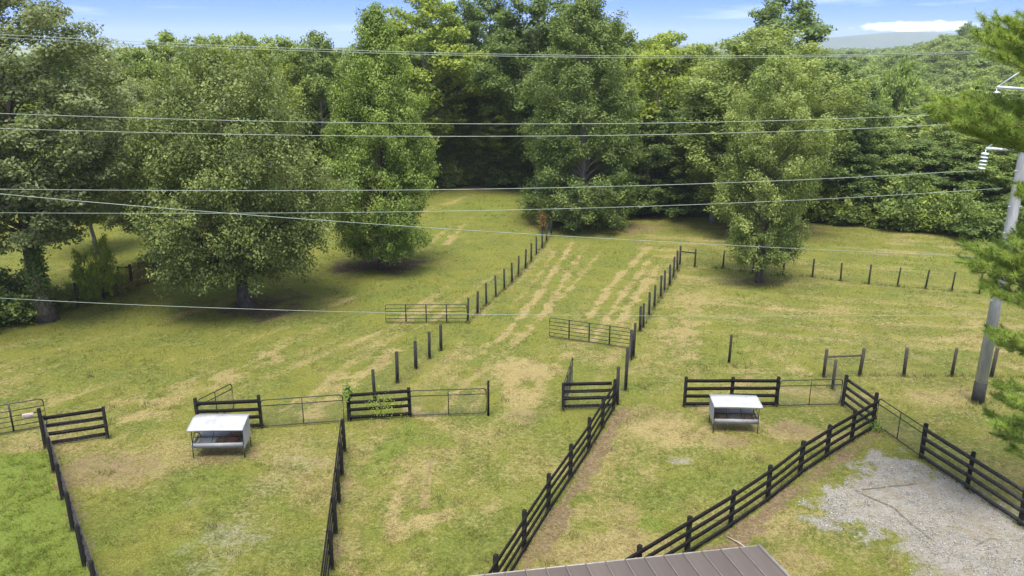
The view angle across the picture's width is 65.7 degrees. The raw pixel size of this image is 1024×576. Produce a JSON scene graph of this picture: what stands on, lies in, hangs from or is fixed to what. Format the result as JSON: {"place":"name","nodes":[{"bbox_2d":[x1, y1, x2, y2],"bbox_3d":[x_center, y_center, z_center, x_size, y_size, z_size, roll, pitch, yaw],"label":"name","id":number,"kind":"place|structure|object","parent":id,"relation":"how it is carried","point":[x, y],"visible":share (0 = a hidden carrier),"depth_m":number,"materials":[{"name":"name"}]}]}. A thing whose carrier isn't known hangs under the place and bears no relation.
{"place":"outdoors","nodes":[
{"label":"outdoors","id":0,"kind":"place"},
{"bbox_2d":[9,32,957,49],"bbox_3d":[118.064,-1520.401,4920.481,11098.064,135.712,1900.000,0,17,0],"label":"mountains","id":1,"kind":"structure","parent":0,"point":[882,40],"depth_m":4381.35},
{"bbox_2d":[0,49,1023,575],"bbox_3d":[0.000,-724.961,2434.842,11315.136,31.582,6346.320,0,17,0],"label":"ground","id":2,"kind":"structure","parent":0,"point":[830,303],"depth_m":38.47,"materials":[{"name":"green plant"}]},
{"bbox_2d":[0,286,37,325],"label":"shrub","id":3,"kind":"object","parent":2,"relation":"on","point":[8,308],"visible":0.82,"depth_m":47.88,"materials":[{"name":"green plant"}]},
{"bbox_2d":[0,399,46,433],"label":"farm gate","id":4,"kind":"structure","parent":2,"relation":"on","point":[11,419],"depth_m":35.12,"materials":[{"name":"grey metal"}]},
{"bbox_2d":[0,266,62,323],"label":"shrub","id":5,"kind":"object","parent":2,"relation":"on","point":[11,284],"visible":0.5,"depth_m":49.06,"materials":[{"name":"green plant"}]},
{"bbox_2d":[37,406,109,575],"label":"board fence","id":6,"kind":"object","parent":2,"relation":"on","point":[83,548],"visible":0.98,"depth_m":32.96,"materials":[{"name":"black paint"}]},
{"bbox_2d":[13,43,134,212],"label":"forest tree","id":7,"kind":"object","parent":2,"relation":"on","point":[55,104],"visible":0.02,"depth_m":75.85,"materials":[{"name":"green plant"}]},
{"bbox_2d":[49,283,100,309],"bbox_3d":[-29.413,0.452,52.547,3.420,1.627,3.398,15,23,40],"label":"shrub","id":8,"kind":"object","parent":2,"relation":"on","point":[72,302],"visible":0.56,"depth_m":52.01,"materials":[{"name":"green plant"}]},
{"bbox_2d":[31,123,127,253],"bbox_3d":[-34.756,-7.907,64.408,6.774,10.939,9.288,7,18,21],"label":"old tree","id":9,"kind":"object","parent":2,"relation":"on","point":[105,217],"visible":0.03,"depth_m":64.28,"materials":[{"name":"green plant"}]},
{"bbox_2d":[64,248,104,303],"bbox_3d":[-28.298,-0.642,52.577,2.395,4.202,2.352,-4,18,-14],"label":"shrub","id":10,"kind":"object","parent":2,"relation":"on","point":[88,287],"visible":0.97,"depth_m":52.17,"materials":[{"name":"green plant"}]},
{"bbox_2d":[0,0,198,323],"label":"old tree","id":11,"kind":"object","parent":2,"relation":"on","point":[18,172],"visible":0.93,"depth_m":45.22,"materials":[{"name":"green plant"}]},
{"bbox_2d":[14,200,58,315],"bbox_3d":[-29.050,-0.458,48.657,1.940,11.073,2.002,-4,17,-13],"label":"creeper","id":12,"kind":"object","parent":11,"relation":"attached to","point":[37,253],"visible":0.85,"depth_m":48.18,"materials":[{"name":"green plant"}]},
{"bbox_2d":[84,233,127,295],"bbox_3d":[-27.994,-1.401,54.260,2.555,4.903,2.508,-2,17,-5],"label":"shrub","id":13,"kind":"object","parent":2,"relation":"on","point":[105,269],"visible":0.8,"depth_m":54.12,"materials":[{"name":"green plant"}]},
{"bbox_2d":[77,45,168,187],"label":"forest tree","id":14,"kind":"object","parent":2,"relation":"on","point":[144,68],"visible":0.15,"depth_m":73.98,"materials":[{"name":"green plant"}]},
{"bbox_2d":[39,76,213,268],"bbox_3d":[-27.625,-7.991,58.264,12.175,14.774,10.191,3,17,10],"label":"old tree","id":15,"kind":"object","parent":2,"relation":"on","point":[132,91],"visible":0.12,"depth_m":56.00,"materials":[{"name":"green plant"}]},
{"bbox_2d":[130,29,202,154],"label":"forest tree","id":16,"kind":"object","parent":2,"relation":"on","point":[165,37],"visible":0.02,"depth_m":79.06,"materials":[{"name":"green plant"}]},
{"bbox_2d":[172,33,232,184],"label":"forest tree","id":17,"kind":"object","parent":2,"relation":"on","point":[211,38],"visible":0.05,"depth_m":77.56,"materials":[{"name":"green plant"}]},
{"bbox_2d":[187,413,251,458],"bbox_3d":[-12.252,6.251,33.381,2.272,1.603,1.241,-1,17,-3],"label":"hay feeder","id":18,"kind":"object","parent":2,"relation":"on","point":[210,428],"visible":1,"depth_m":33.13,"materials":[{"name":"white metal"}]},
{"bbox_2d":[193,394,263,428],"bbox_3d":[-12.676,5.725,35.546,2.870,1.884,0.179,-2,17,-6],"label":"board fence","id":19,"kind":"object","parent":2,"relation":"on","point":[243,409],"visible":0.57,"depth_m":35.36,"materials":[{"name":"black paint"}]},
{"bbox_2d":[260,394,343,425],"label":"farm gate","id":20,"kind":"structure","parent":19,"relation":"attached to","point":[302,410],"depth_m":35.83,"materials":[{"name":"metal"}]},
{"bbox_2d":[115,34,357,308],"bbox_3d":[-17.176,-6.785,49.827,14.360,17.540,13.876,-7,18,-22],"label":"oak tree","id":21,"kind":"object","parent":2,"relation":"on","point":[269,251],"visible":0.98,"depth_m":46.95,"materials":[{"name":"green plant"}]},
{"bbox_2d":[195,30,303,155],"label":"forest tree","id":22,"kind":"object","parent":2,"relation":"on","point":[234,38],"visible":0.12,"depth_m":74.72,"materials":[{"name":"green plant"}]},
{"bbox_2d":[245,34,328,196],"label":"forest tree","id":23,"kind":"object","parent":2,"relation":"on","point":[282,43],"visible":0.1,"depth_m":83.41,"materials":[{"name":"green plant"}]},
{"bbox_2d":[283,29,357,197],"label":"forest tree","id":24,"kind":"object","parent":2,"relation":"on","point":[325,66],"visible":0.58,"depth_m":81.90,"materials":[{"name":"green plant"}]},
{"bbox_2d":[320,419,346,575],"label":"board fence","id":25,"kind":"object","parent":2,"relation":"on","point":[332,514],"visible":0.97,"depth_m":27.90,"materials":[{"name":"black paint"}]},
{"bbox_2d":[316,1,441,268],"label":"shade tree","id":26,"kind":"object","parent":2,"relation":"on","point":[389,241],"visible":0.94,"depth_m":56.64,"materials":[{"name":"green plant"}]},
{"bbox_2d":[346,387,411,421],"bbox_3d":[-6.092,5.375,36.409,2.945,1.883,0.211,-2,17,-8],"label":"board fence","id":27,"kind":"object","parent":2,"relation":"on","point":[364,394],"visible":0.98,"depth_m":36.29,"materials":[{"name":"black paint"}]},
{"bbox_2d":[409,388,486,415],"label":"farm gate","id":28,"kind":"structure","parent":27,"relation":"attached to","point":[436,403],"depth_m":36.64,"materials":[{"name":"metal"}]},
{"bbox_2d":[371,324,442,398],"bbox_3d":[-5.378,3.821,41.447,0.302,2.028,7.611,6,18,20],"label":"wire fence","id":29,"kind":"object","parent":2,"relation":"on","point":[397,360],"visible":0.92,"depth_m":41.87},
{"bbox_2d":[356,0,489,193],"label":"forest tree","id":30,"kind":"object","parent":2,"relation":"on","point":[429,11],"visible":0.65,"depth_m":86.89,"materials":[{"name":"green plant"}]},
{"bbox_2d":[421,148,476,186],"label":"shrub","id":31,"kind":"object","parent":2,"relation":"on","point":[450,180],"visible":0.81,"depth_m":95.61,"materials":[{"name":"green plant"}]},
{"bbox_2d":[432,111,485,169],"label":"forest tree","id":32,"kind":"object","parent":2,"relation":"on","point":[464,130],"visible":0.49,"depth_m":95.50,"materials":[{"name":"green plant"}]},
{"bbox_2d":[417,0,503,135],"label":"forest tree","id":33,"kind":"object","parent":2,"relation":"on","point":[472,23],"visible":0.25,"depth_m":94.41,"materials":[{"name":"green plant"}]},
{"bbox_2d":[451,98,508,174],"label":"forest tree","id":34,"kind":"object","parent":2,"relation":"on","point":[479,152],"visible":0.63,"depth_m":95.82,"materials":[{"name":"green plant"}]},
{"bbox_2d":[12,33,964,66],"bbox_3d":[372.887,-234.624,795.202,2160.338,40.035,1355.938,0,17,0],"label":"distant woods","id":35,"kind":"object","parent":2,"relation":"on","point":[875,51],"visible":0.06,"depth_m":774.48,"materials":[{"name":"green plant"}]},
{"bbox_2d":[455,0,532,159],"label":"forest tree","id":36,"kind":"object","parent":2,"relation":"on","point":[491,9],"visible":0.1,"depth_m":96.72,"materials":[{"name":"green plant"}]},
{"bbox_2d":[480,110,529,184],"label":"forest tree","id":37,"kind":"object","parent":2,"relation":"on","point":[502,122],"visible":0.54,"depth_m":95.11,"materials":[{"name":"green plant"}]},
{"bbox_2d":[481,166,533,187],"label":"shrub","id":38,"kind":"object","parent":2,"relation":"on","point":[502,182],"visible":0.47,"depth_m":96.08,"materials":[{"name":"green plant"}]},
{"bbox_2d":[467,216,554,321],"bbox_3d":[0.892,-2.355,61.811,0.710,2.060,28.180,4,17,13],"label":"wire fence","id":39,"kind":"object","parent":2,"relation":"on","point":[522,261],"visible":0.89,"depth_m":57.83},
{"bbox_2d":[385,304,466,321],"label":"farm gate","id":40,"kind":"structure","parent":39,"relation":"attached to","point":[425,311],"depth_m":49.01,"materials":[{"name":"grey metal"}]},
{"bbox_2d":[503,115,534,179],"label":"forest tree","id":41,"kind":"object","parent":2,"relation":"on","point":[517,159],"visible":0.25,"depth_m":95.26,"materials":[{"name":"green plant"}]},
{"bbox_2d":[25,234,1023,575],"bbox_3d":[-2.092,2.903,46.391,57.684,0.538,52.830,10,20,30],"label":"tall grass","id":42,"kind":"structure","parent":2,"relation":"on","point":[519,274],"depth_m":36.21,"materials":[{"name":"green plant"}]},
{"bbox_2d":[463,0,591,193],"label":"forest tree","id":43,"kind":"object","parent":2,"relation":"on","point":[491,84],"visible":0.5,"depth_m":86.05,"materials":[{"name":"green plant"}]},
{"bbox_2d":[487,379,616,573],"bbox_3d":[0.198,7.703,29.118,2.383,1.956,19.508,7,18,21],"label":"board fence","id":44,"kind":"object","parent":2,"relation":"on","point":[548,504],"visible":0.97,"depth_m":31.02,"materials":[{"name":"black paint"}]},
{"bbox_2d":[509,0,641,195],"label":"forest tree","id":45,"kind":"object","parent":2,"relation":"on","point":[564,4],"visible":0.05,"depth_m":84.99,"materials":[{"name":"green plant"}]},
{"bbox_2d":[512,0,646,231],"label":"shade tree","id":46,"kind":"object","parent":2,"relation":"on","point":[561,154],"visible":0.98,"depth_m":70.92,"materials":[{"name":"green plant"}]},
{"bbox_2d":[549,318,630,346],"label":"farm gate","id":47,"kind":"structure","parent":2,"relation":"on","point":[589,334],"depth_m":45.45,"materials":[{"name":"grey metal"}]},
{"bbox_2d":[571,22,659,128],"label":"forest tree","id":48,"kind":"object","parent":2,"relation":"on","point":[626,39],"visible":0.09,"depth_m":86.84,"materials":[{"name":"green plant"}]},
{"bbox_2d":[615,323,636,404],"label":"wire fence","id":49,"kind":"object","parent":2,"relation":"on","point":[630,352],"visible":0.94,"depth_m":39.18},
{"bbox_2d":[470,544,789,575],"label":"barn","id":50,"kind":"structure","parent":2,"relation":"on","point":[756,560],"depth_m":20.03,"materials":[{"name":"grey metal"}]},
{"bbox_2d":[623,46,671,212],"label":"slim tree","id":51,"kind":"object","parent":2,"relation":"on","point":[647,91],"visible":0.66,"depth_m":78.01,"materials":[{"name":"green plant"}]},
{"bbox_2d":[609,108,694,216],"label":"shade tree","id":52,"kind":"object","parent":2,"relation":"on","point":[670,171],"visible":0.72,"depth_m":78.20,"materials":[{"name":"green plant"}]},
{"bbox_2d":[632,44,695,214],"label":"slim tree","id":53,"kind":"object","parent":2,"relation":"on","point":[666,58],"visible":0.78,"depth_m":76.97,"materials":[{"name":"green plant"}]},
{"bbox_2d":[641,81,702,199],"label":"forest tree","id":54,"kind":"object","parent":2,"relation":"on","point":[677,111],"visible":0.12,"depth_m":83.01,"materials":[{"name":"green plant"}]},
{"bbox_2d":[638,29,710,113],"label":"forest tree","id":55,"kind":"object","parent":2,"relation":"on","point":[669,40],"visible":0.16,"depth_m":91.86,"materials":[{"name":"green plant"}]},
{"bbox_2d":[662,186,720,215],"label":"shrub","id":56,"kind":"object","parent":2,"relation":"on","point":[693,209],"visible":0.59,"depth_m":79.59,"materials":[{"name":"green plant"}]},
{"bbox_2d":[686,43,725,167],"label":"forest tree","id":57,"kind":"object","parent":2,"relation":"on","point":[708,53],"visible":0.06,"depth_m":98.83,"materials":[{"name":"green plant"}]},
{"bbox_2d":[667,59,757,222],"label":"forest tree","id":58,"kind":"object","parent":2,"relation":"on","point":[697,184],"visible":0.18,"depth_m":72.35,"materials":[{"name":"green plant"}]},
{"bbox_2d":[683,376,780,406],"bbox_3d":[10.404,5.045,37.667,4.580,1.898,0.202,-1,17,-3],"label":"board fence","id":59,"kind":"object","parent":2,"relation":"on","point":[732,380],"visible":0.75,"depth_m":37.48,"materials":[{"name":"black paint"}]},
{"bbox_2d":[709,394,762,433],"bbox_3d":[9.911,5.651,35.394,2.117,1.500,1.192,1,17,3],"label":"hay feeder","id":60,"kind":"object","parent":2,"relation":"on","point":[726,404],"visible":1,"depth_m":35.15,"materials":[{"name":"white metal"}]},
{"bbox_2d":[625,375,878,558],"bbox_3d":[9.705,7.330,30.146,2.115,2.057,20.507,15,23,40],"label":"board fence","id":61,"kind":"object","parent":2,"relation":"on","point":[689,539],"visible":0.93,"depth_m":29.89,"materials":[{"name":"black paint"}]},
{"bbox_2d":[778,379,842,405],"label":"farm gate","id":62,"kind":"structure","parent":61,"relation":"attached to","point":[810,392],"depth_m":37.79,"materials":[{"name":"metal"}]},
{"bbox_2d":[672,24,874,224],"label":"forest tree","id":63,"kind":"object","parent":2,"relation":"on","point":[763,41],"visible":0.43,"depth_m":68.36,"materials":[{"name":"green plant"}]},
{"bbox_2d":[714,52,837,282],"bbox_3d":[18.198,-7.798,54.903,7.478,16.370,8.066,-8,19,-23],"label":"shade tree","id":64,"kind":"object","parent":2,"relation":"on","point":[791,103],"visible":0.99,"depth_m":54.06,"materials":[{"name":"green plant"}]},
{"bbox_2d":[714,0,859,134],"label":"forest tree","id":65,"kind":"object","parent":2,"relation":"on","point":[769,13],"visible":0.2,"depth_m":84.70,"materials":[{"name":"green plant"}]},
{"bbox_2d":[639,246,1010,331],"bbox_3d":[20.899,0.921,51.099,22.613,1.979,16.152,6,18,19],"label":"wire fence","id":66,"kind":"object","parent":2,"relation":"on","point":[642,317],"visible":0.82,"depth_m":56.36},
{"bbox_2d":[802,180,855,223],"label":"shrub","id":67,"kind":"object","parent":2,"relation":"on","point":[813,217],"visible":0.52,"depth_m":77.21,"materials":[{"name":"green plant"}]},
{"bbox_2d":[802,196,873,225],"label":"shrub","id":68,"kind":"object","parent":2,"relation":"on","point":[848,215],"visible":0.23,"depth_m":76.83,"materials":[{"name":"green plant"}]},
{"bbox_2d":[807,59,887,201],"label":"forest tree","id":69,"kind":"object","parent":2,"relation":"on","point":[835,172],"visible":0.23,"depth_m":75.65,"materials":[{"name":"green plant"}]},
{"bbox_2d":[809,134,906,223],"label":"forest tree","id":70,"kind":"object","parent":2,"relation":"on","point":[857,183],"visible":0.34,"depth_m":76.44,"materials":[{"name":"green plant"}]},
{"bbox_2d":[830,79,899,188],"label":"forest tree","id":71,"kind":"object","parent":2,"relation":"on","point":[875,94],"visible":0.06,"depth_m":84.57,"materials":[{"name":"green plant"}]},
{"bbox_2d":[840,175,923,228],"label":"shrub","id":72,"kind":"object","parent":2,"relation":"on","point":[892,204],"visible":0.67,"depth_m":74.88,"materials":[{"name":"green plant"}]},
{"bbox_2d":[838,126,928,198],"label":"forest tree","id":73,"kind":"object","parent":2,"relation":"on","point":[884,145],"visible":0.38,"depth_m":77.59,"materials":[{"name":"green plant"}]},
{"bbox_2d":[879,54,921,129],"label":"forest tree","id":74,"kind":"object","parent":2,"relation":"on","point":[898,84],"visible":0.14,"depth_m":113.81,"materials":[{"name":"green plant"}]},
{"bbox_2d":[871,178,940,231],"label":"shrub","id":75,"kind":"object","parent":2,"relation":"on","point":[908,202],"visible":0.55,"depth_m":73.35,"materials":[{"name":"green plant"}]},
{"bbox_2d":[868,203,953,232],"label":"shrub","id":76,"kind":"object","parent":2,"relation":"on","point":[925,220],"visible":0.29,"depth_m":72.91,"materials":[{"name":"green plant"}]},
{"bbox_2d":[877,137,967,209],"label":"forest tree","id":77,"kind":"object","parent":2,"relation":"on","point":[929,160],"visible":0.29,"depth_m":76.83,"materials":[{"name":"green plant"}]},
{"bbox_2d":[822,347,1023,399],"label":"wire fence","id":78,"kind":"object","parent":2,"relation":"on","point":[863,354],"visible":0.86,"depth_m":41.14,"materials":[{"name":"dark weathered wood"},{"name":"galvanised wire"}]},
{"bbox_2d":[910,185,976,232],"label":"shrub","id":79,"kind":"object","parent":2,"relation":"on","point":[923,203],"visible":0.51,"depth_m":72.64,"materials":[{"name":"green plant"}]},
{"bbox_2d":[891,123,996,200],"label":"forest tree","id":80,"kind":"object","parent":2,"relation":"on","point":[942,132],"visible":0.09,"depth_m":80.78,"materials":[{"name":"green plant"}]},
{"bbox_2d":[889,98,1005,177],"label":"hillside tree","id":81,"kind":"object","parent":2,"relation":"on","point":[915,130],"visible":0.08,"depth_m":94.53,"materials":[{"name":"green plant"}]},
{"bbox_2d":[929,54,965,85],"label":"hillside tree","id":82,"kind":"object","parent":2,"relation":"on","point":[944,65],"visible":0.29,"depth_m":303.99,"materials":[{"name":"green plant"}]},
{"bbox_2d":[929,69,971,91],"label":"hillside tree","id":83,"kind":"object","parent":2,"relation":"on","point":[946,80],"visible":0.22,"depth_m":248.18,"materials":[{"name":"green plant"}]},
{"bbox_2d":[924,39,977,74],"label":"hillside tree","id":84,"kind":"object","parent":2,"relation":"on","point":[950,45],"visible":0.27,"depth_m":320.74,"materials":[{"name":"green plant"}]},
{"bbox_2d":[924,182,998,237],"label":"shrub","id":85,"kind":"object","parent":2,"relation":"on","point":[962,194],"visible":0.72,"depth_m":71.04,"materials":[{"name":"green plant"}]},
{"bbox_2d":[941,39,992,68],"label":"hillside tree","id":86,"kind":"object","parent":2,"relation":"on","point":[967,44],"visible":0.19,"depth_m":309.77,"materials":[{"name":"green plant"}]},
{"bbox_2d":[917,142,1022,214],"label":"forest tree","id":87,"kind":"object","parent":2,"relation":"on","point":[988,187],"visible":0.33,"depth_m":74.13,"materials":[{"name":"green plant"}]},
{"bbox_2d":[919,423,1023,526],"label":"board fence","id":88,"kind":"object","parent":2,"relation":"on","point":[968,473],"visible":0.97,"depth_m":30.32,"materials":[{"name":"black paint"}]},
{"bbox_2d":[876,399,922,453],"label":"farm gate","id":89,"kind":"structure","parent":88,"relation":"attached to","point":[897,437],"depth_m":34.38,"materials":[{"name":"metal"}]},
{"bbox_2d":[920,5,1023,462],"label":"pine tree","id":90,"kind":"object","parent":2,"relation":"on","point":[994,119],"visible":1,"depth_m":25.36,"materials":[{"name":"green plant"}]},
{"bbox_2d":[961,49,1000,72],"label":"hillside tree","id":91,"kind":"object","parent":2,"relation":"on","point":[976,61],"visible":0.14,"depth_m":288.27,"materials":[{"name":"green plant"}]},
{"bbox_2d":[945,207,1019,240],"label":"shrub","id":92,"kind":"object","parent":2,"relation":"on","point":[974,232],"visible":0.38,"depth_m":70.16,"materials":[{"name":"green plant"}]},
{"bbox_2d":[948,132,1018,202],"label":"forest tree","id":93,"kind":"object","parent":2,"relation":"on","point":[988,173],"visible":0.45,"depth_m":74.20,"materials":[{"name":"green plant"}]},
{"bbox_2d":[961,64,1023,94],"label":"hillside tree","id":94,"kind":"object","parent":2,"relation":"on","point":[993,81],"visible":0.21,"depth_m":237.60,"materials":[{"name":"green plant"}]},
{"bbox_2d":[962,201,1023,239],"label":"shrub","id":95,"kind":"object","parent":2,"relation":"on","point":[996,223],"visible":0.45,"depth_m":69.38,"materials":[{"name":"green plant"}]},
{"bbox_2d":[971,71,1023,404],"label":"utility pole","id":96,"kind":"object","parent":2,"relation":"on","point":[983,367],"visible":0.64,"depth_m":36.78,"materials":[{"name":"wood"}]},
{"bbox_2d":[0,113,929,123],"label":"power line","id":97,"kind":"object","parent":96,"relation":"attached to","point":[454,123],"visible":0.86,"depth_m":35.02,"materials":[{"name":"metal"}]},
{"bbox_2d":[3,298,935,315],"bbox_3d":[-2.114,0.484,31.958,49.033,4.322,0.016,-3,17,-10],"label":"power line","id":98,"kind":"object","parent":96,"relation":"attached to","point":[423,313],"visible":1,"depth_m":31.52,"materials":[{"name":"metal"}]},
{"bbox_2d":[0,124,948,136],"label":"power line","id":99,"kind":"object","parent":96,"relation":"attached to","point":[471,136],"visible":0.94,"depth_m":34.99,"materials":[{"name":"metal"}]},
{"bbox_2d":[2,171,971,190],"bbox_3d":[-7.196,-4.844,35.657,55.794,1.020,0.023,0,17,1],"label":"power line","id":100,"kind":"object","parent":96,"relation":"attached to","point":[446,189],"visible":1,"depth_m":35.77,"materials":[{"name":"metal"}]},
{"bbox_2d":[3,194,973,256],"bbox_3d":[0.280,-2.362,28.996,44.989,5.975,0.019,-5,18,-16],"label":"power line","id":101,"kind":"object","parent":96,"relation":"attached to","point":[456,229],"visible":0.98,"depth_m":28.18,"materials":[{"name":"metal"}]},
{"bbox_2d":[0,37,981,57],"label":"power line","id":102,"kind":"object","parent":96,"relation":"attached to","point":[481,55],"visible":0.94,"depth_m":34.29,"materials":[{"name":"metal"}]},
{"bbox_2d":[0,34,996,55],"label":"power line","id":103,"kind":"object","parent":96,"relation":"attached to","point":[471,53],"visible":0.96,"depth_m":34.19,"materials":[{"name":"metal"}]},
{"bbox_2d":[106,188,1000,213],"bbox_3d":[-6.825,-3.971,35.924,57.193,1.307,0.020,0,17,1],"label":"power line","id":104,"kind":"object","parent":96,"relation":"attached to","point":[527,209],"visible":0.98,"depth_m":35.90,"materials":[{"name":"metal"}]},
{"bbox_2d":[0,0,1023,47],"label":"sky","id":105,"kind":"structure","parent":0,"point":[703,21],"materials":[{"name":"blue"}]},
{"bbox_2d":[797,448,1023,575],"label":"gravel","id":106,"kind":"structure","parent":0,"point":[922,512],"depth_m":28.71,"materials":[{"name":"grey gravel"}]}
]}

